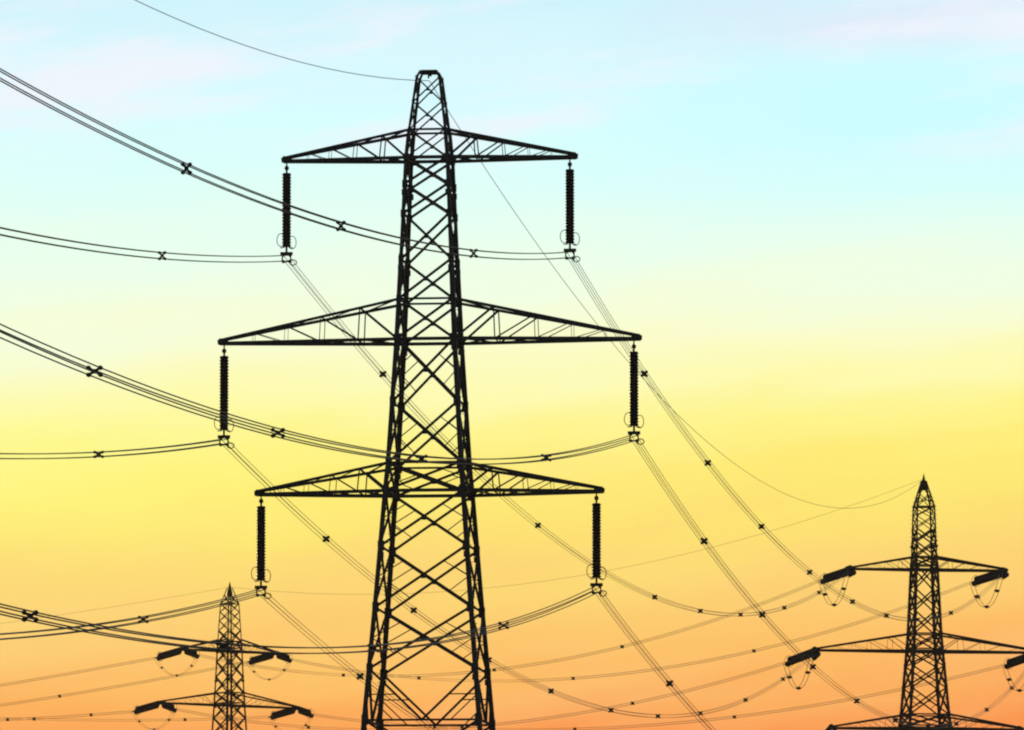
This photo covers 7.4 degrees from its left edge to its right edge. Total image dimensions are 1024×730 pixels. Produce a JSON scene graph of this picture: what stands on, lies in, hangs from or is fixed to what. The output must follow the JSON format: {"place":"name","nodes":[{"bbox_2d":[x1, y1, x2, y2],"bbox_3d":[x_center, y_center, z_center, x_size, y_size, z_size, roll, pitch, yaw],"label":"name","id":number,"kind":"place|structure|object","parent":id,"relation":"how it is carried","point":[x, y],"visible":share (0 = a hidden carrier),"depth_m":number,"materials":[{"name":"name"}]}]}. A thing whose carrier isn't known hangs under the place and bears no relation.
{"place":"outdoors","nodes":[
{"label":"outdoors","id":0,"kind":"place"},
{"bbox_2d":[0,0,1023,729],"label":"sky","id":1,"kind":"structure","parent":0,"point":[807,216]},
{"bbox_3d":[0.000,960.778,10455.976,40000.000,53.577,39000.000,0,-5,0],"label":"ground","id":2,"kind":"structure","parent":0,"visible":0},
{"bbox_2d":[158,582,296,729],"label":"lattice pylon","id":3,"kind":"object","parent":2,"relation":"on","point":[230,703],"visible":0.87,"depth_m":890.62,"materials":[{"name":"brown metal"}]},
{"bbox_2d":[0,587,227,623],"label":"earth wire","id":4,"kind":"object","parent":3,"relation":"attached to","point":[120,605],"visible":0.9,"depth_m":901.85,"materials":[{"name":"metal"}]},
{"bbox_2d":[132,700,160,714],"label":"tension insulator","id":5,"kind":"object","parent":3,"relation":"attached to","point":[146,707],"visible":1,"depth_m":885.39,"materials":[{"name":"ceramic"}]},
{"bbox_2d":[3,711,132,720],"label":"conductor bundle","id":6,"kind":"object","parent":5,"relation":"attached to","point":[7,719],"visible":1,"depth_m":893.30,"materials":[{"name":"metal"}]},
{"bbox_2d":[131,709,177,729],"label":"jumper loop","id":7,"kind":"object","parent":5,"relation":"hanging from","point":[168,719],"visible":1,"depth_m":883.61,"materials":[{"name":"metal"}]},
{"bbox_2d":[154,647,182,660],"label":"tension insulator","id":8,"kind":"object","parent":3,"relation":"attached to","point":[168,654],"visible":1,"depth_m":887.95,"materials":[{"name":"ceramic"}]},
{"bbox_2d":[0,657,153,686],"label":"conductor bundle","id":9,"kind":"object","parent":8,"relation":"hanging from","point":[79,672],"visible":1,"depth_m":896.70,"materials":[{"name":"metal"}]},
{"bbox_2d":[154,656,196,676],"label":"jumper loop","id":10,"kind":"object","parent":8,"relation":"hanging from","point":[161,667],"visible":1,"depth_m":886.23,"materials":[{"name":"metal"}]},
{"bbox_2d":[160,700,176,712],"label":"tension insulator","id":11,"kind":"object","parent":3,"relation":"attached to","point":[167,706],"visible":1,"depth_m":882.10,"materials":[{"name":"ceramic"}]},
{"bbox_2d":[175,662,784,729],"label":"conductor bundle","id":12,"kind":"object","parent":11,"relation":"attached to","point":[461,727],"visible":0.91,"depth_m":807.17,"materials":[{"name":"metal"}]},
{"bbox_2d":[182,647,199,658],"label":"tension insulator","id":13,"kind":"object","parent":3,"relation":"attached to","point":[192,653],"visible":0.98,"depth_m":884.57,"materials":[{"name":"ceramic"}]},
{"bbox_2d":[247,654,274,665],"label":"tension insulator","id":14,"kind":"object","parent":3,"relation":"attached to","point":[254,660],"visible":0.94,"depth_m":896.31,"materials":[{"name":"ceramic"}]},
{"bbox_2d":[0,661,245,705],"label":"conductor bundle","id":15,"kind":"object","parent":14,"relation":"hanging from","point":[60,696],"visible":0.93,"depth_m":911.39,"materials":[{"name":"metal"}]},
{"bbox_2d":[248,660,290,680],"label":"jumper loop","id":16,"kind":"object","parent":14,"relation":"hanging from","point":[269,679],"visible":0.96,"depth_m":894.38,"materials":[{"name":"metal"}]},
{"bbox_2d":[268,709,295,720],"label":"tension insulator","id":17,"kind":"object","parent":3,"relation":"attached to","point":[279,714],"visible":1,"depth_m":897.66,"materials":[{"name":"ceramic"}]},
{"bbox_2d":[7,716,264,720],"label":"conductor bundle","id":18,"kind":"object","parent":17,"relation":"attached to","point":[124,719],"visible":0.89,"depth_m":907.18,"materials":[{"name":"metal"}]},
{"bbox_2d":[275,651,291,662],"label":"tension insulator","id":19,"kind":"object","parent":3,"relation":"attached to","point":[285,657],"visible":0.85,"depth_m":892.68,"materials":[{"name":"ceramic"}]},
{"bbox_2d":[296,706,313,718],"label":"tension insulator","id":20,"kind":"object","parent":3,"relation":"attached to","point":[304,712],"visible":1,"depth_m":894.33,"materials":[{"name":"ceramic"}]},
{"bbox_2d":[316,664,1002,729],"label":"conductor bundle","id":21,"kind":"object","parent":20,"relation":"hanging from","point":[735,717],"visible":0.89,"depth_m":812.05,"materials":[{"name":"metal"}]},
{"bbox_2d":[217,70,641,729],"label":"lattice pylon","id":22,"kind":"object","parent":2,"relation":"on","point":[465,490],"visible":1,"depth_m":381.60,"materials":[{"name":"metal"}]},
{"bbox_2d":[214,345,234,448],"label":"suspension insulator","id":23,"kind":"object","parent":22,"relation":"hanging from","point":[224,382],"visible":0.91,"depth_m":382.53,"materials":[{"name":"ceramic"}]},
{"bbox_2d":[0,439,227,458],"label":"conductor bundle","id":24,"kind":"object","parent":23,"relation":"hanging from","point":[98,453],"visible":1,"depth_m":353.54,"materials":[{"name":"metal"}]},
{"bbox_2d":[222,440,812,717],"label":"conductor bundle","id":25,"kind":"object","parent":23,"relation":"hanging from","point":[326,539],"visible":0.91,"depth_m":478.63,"materials":[{"name":"metal"}]},
{"bbox_2d":[251,496,270,598],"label":"suspension insulator","id":26,"kind":"object","parent":22,"relation":"hanging from","point":[261,541],"visible":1,"depth_m":381.64,"materials":[{"name":"ceramic"}]},
{"bbox_2d":[0,590,262,639],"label":"conductor bundle","id":27,"kind":"object","parent":26,"relation":"hanging from","point":[142,618],"visible":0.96,"depth_m":346.21,"materials":[{"name":"metal"}]},
{"bbox_2d":[259,590,439,729],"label":"conductor bundle","id":28,"kind":"object","parent":26,"relation":"hanging from","point":[360,676],"visible":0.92,"depth_m":410.97,"materials":[{"name":"metal"}]},
{"bbox_2d":[135,0,429,80],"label":"earth wire","id":29,"kind":"object","parent":22,"relation":"attached to","point":[277,55],"visible":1,"depth_m":331.49,"materials":[{"name":"metal"}]},
{"bbox_2d":[277,163,296,265],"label":"suspension insulator","id":30,"kind":"object","parent":22,"relation":"hanging from","point":[286,217],"visible":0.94,"depth_m":383.00,"materials":[{"name":"ceramic"}]},
{"bbox_2d":[0,227,287,262],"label":"conductor bundle","id":31,"kind":"object","parent":30,"relation":"hanging from","point":[162,255],"visible":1,"depth_m":334.42,"materials":[{"name":"metal"}]},
{"bbox_2d":[284,256,848,616],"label":"conductor bundle","id":32,"kind":"object","parent":30,"relation":"hanging from","point":[538,524],"visible":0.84,"depth_m":484.67,"materials":[{"name":"metal"}]},
{"bbox_2d":[560,159,579,261],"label":"suspension insulator","id":33,"kind":"object","parent":22,"relation":"hanging from","point":[569,208],"visible":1,"depth_m":381.47,"materials":[{"name":"ceramic"}]},
{"bbox_2d":[0,68,570,259],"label":"conductor bundle","id":34,"kind":"object","parent":33,"relation":"hanging from","point":[189,172],"visible":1,"depth_m":270.64,"materials":[{"name":"metal"}]},
{"bbox_2d":[567,253,1002,621],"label":"conductor bundle","id":35,"kind":"object","parent":33,"relation":"hanging from","point":[707,462],"visible":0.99,"depth_m":466.85,"materials":[{"name":"metal"}]},
{"bbox_2d":[586,493,606,596],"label":"suspension insulator","id":36,"kind":"object","parent":22,"relation":"hanging from","point":[596,542],"visible":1,"depth_m":379.80,"materials":[{"name":"ceramic"}]},
{"bbox_2d":[0,587,599,653],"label":"conductor bundle","id":37,"kind":"object","parent":36,"relation":"hanging from","point":[222,645],"visible":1,"depth_m":261.84,"materials":[{"name":"metal"}]},
{"bbox_2d":[594,587,715,729],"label":"conductor bundle","id":38,"kind":"object","parent":36,"relation":"hanging from","point":[669,683],"visible":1,"depth_m":407.49,"materials":[{"name":"metal"}]},
{"bbox_2d":[624,340,643,444],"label":"suspension insulator","id":39,"kind":"object","parent":22,"relation":"hanging from","point":[633,387],"visible":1,"depth_m":380.29,"materials":[{"name":"ceramic"}]},
{"bbox_2d":[0,323,637,464],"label":"conductor bundle","id":40,"kind":"object","parent":39,"relation":"hanging from","point":[272,429],"visible":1,"depth_m":257.81,"materials":[{"name":"metal"}]},
{"bbox_2d":[633,438,1023,728],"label":"conductor bundle","id":41,"kind":"object","parent":39,"relation":"hanging from","point":[705,542],"visible":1,"depth_m":454.75,"materials":[{"name":"metal"}]},
{"bbox_2d":[817,474,1023,729],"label":"lattice pylon","id":42,"kind":"object","parent":2,"relation":"on","point":[913,633],"visible":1,"depth_m":760.73,"materials":[{"name":"brown metal"}]},
{"bbox_2d":[233,480,919,594],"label":"earth wire","id":43,"kind":"object","parent":42,"relation":"attached to","point":[602,571],"visible":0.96,"depth_m":816.13,"materials":[{"name":"metal"}]},
{"bbox_2d":[430,82,921,507],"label":"earth wire","id":44,"kind":"object","parent":42,"relation":"attached to","point":[616,347],"visible":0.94,"depth_m":460.74,"materials":[{"name":"metal"}]},
{"bbox_2d":[785,649,815,666],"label":"tension insulator","id":45,"kind":"object","parent":42,"relation":"attached to","point":[794,659],"visible":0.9,"depth_m":761.64,"materials":[{"name":"ceramic"}]},
{"bbox_2d":[783,657,813,689],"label":"jumper loop","id":46,"kind":"object","parent":45,"relation":"hanging from","point":[806,672],"visible":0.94,"depth_m":757.92,"materials":[{"name":"metal"}]},
{"bbox_2d":[807,646,820,660],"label":"tension insulator","id":47,"kind":"object","parent":42,"relation":"attached to","point":[812,651],"visible":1,"depth_m":753.60,"materials":[{"name":"ceramic"}]},
{"bbox_2d":[825,724,836,729],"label":"tension insulator","id":48,"kind":"object","parent":42,"relation":"attached to","point":[830,727],"visible":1,"depth_m":755.18,"materials":[{"name":"ceramic"}]},
{"bbox_2d":[820,568,850,584],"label":"tension insulator","id":49,"kind":"object","parent":42,"relation":"attached to","point":[831,576],"visible":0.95,"depth_m":762.91,"materials":[{"name":"ceramic"}]},
{"bbox_2d":[198,581,816,676],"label":"conductor bundle","id":50,"kind":"object","parent":49,"relation":"hanging from","point":[622,646],"visible":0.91,"depth_m":810.91,"materials":[{"name":"metal"}]},
{"bbox_2d":[843,565,855,577],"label":"tension insulator","id":51,"kind":"object","parent":42,"relation":"attached to","point":[852,572],"visible":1,"depth_m":754.95,"materials":[{"name":"metal"}]},
{"bbox_2d":[818,572,849,606],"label":"jumper loop","id":52,"kind":"object","parent":51,"relation":"hanging from","point":[833,604],"visible":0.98,"depth_m":759.17,"materials":[{"name":"metal"}]},
{"bbox_2d":[971,572,1000,586],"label":"tension insulator","id":53,"kind":"object","parent":42,"relation":"attached to","point":[985,578],"visible":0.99,"depth_m":765.76,"materials":[{"name":"ceramic"}]},
{"bbox_2d":[290,582,970,681],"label":"conductor bundle","id":54,"kind":"object","parent":53,"relation":"hanging from","point":[753,650],"visible":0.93,"depth_m":817.08,"materials":[{"name":"metal"}]},
{"bbox_2d":[969,574,1003,607],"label":"jumper loop","id":55,"kind":"object","parent":53,"relation":"hanging from","point":[995,590],"visible":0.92,"depth_m":760.52,"materials":[{"name":"metal"}]},
{"bbox_2d":[997,567,1008,579],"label":"tension insulator","id":56,"kind":"object","parent":42,"relation":"attached to","point":[1003,570],"visible":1,"depth_m":757.81,"materials":[{"name":"metal"}]},
{"bbox_2d":[1004,654,1023,669],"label":"tension insulator","id":57,"kind":"object","parent":42,"relation":"attached to","point":[1011,663],"visible":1,"depth_m":766.13,"materials":[{"name":"ceramic"}]},
{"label":"tension insulator","id":58,"kind":"object","parent":42,"relation":"attached to","visible":0},
{"bbox_2d":[1002,665,1023,691],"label":"jumper loop","id":59,"kind":"object","parent":58,"relation":"hanging from","point":[1010,679],"visible":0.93,"depth_m":765.61,"materials":[{"name":"metal"}]}
]}

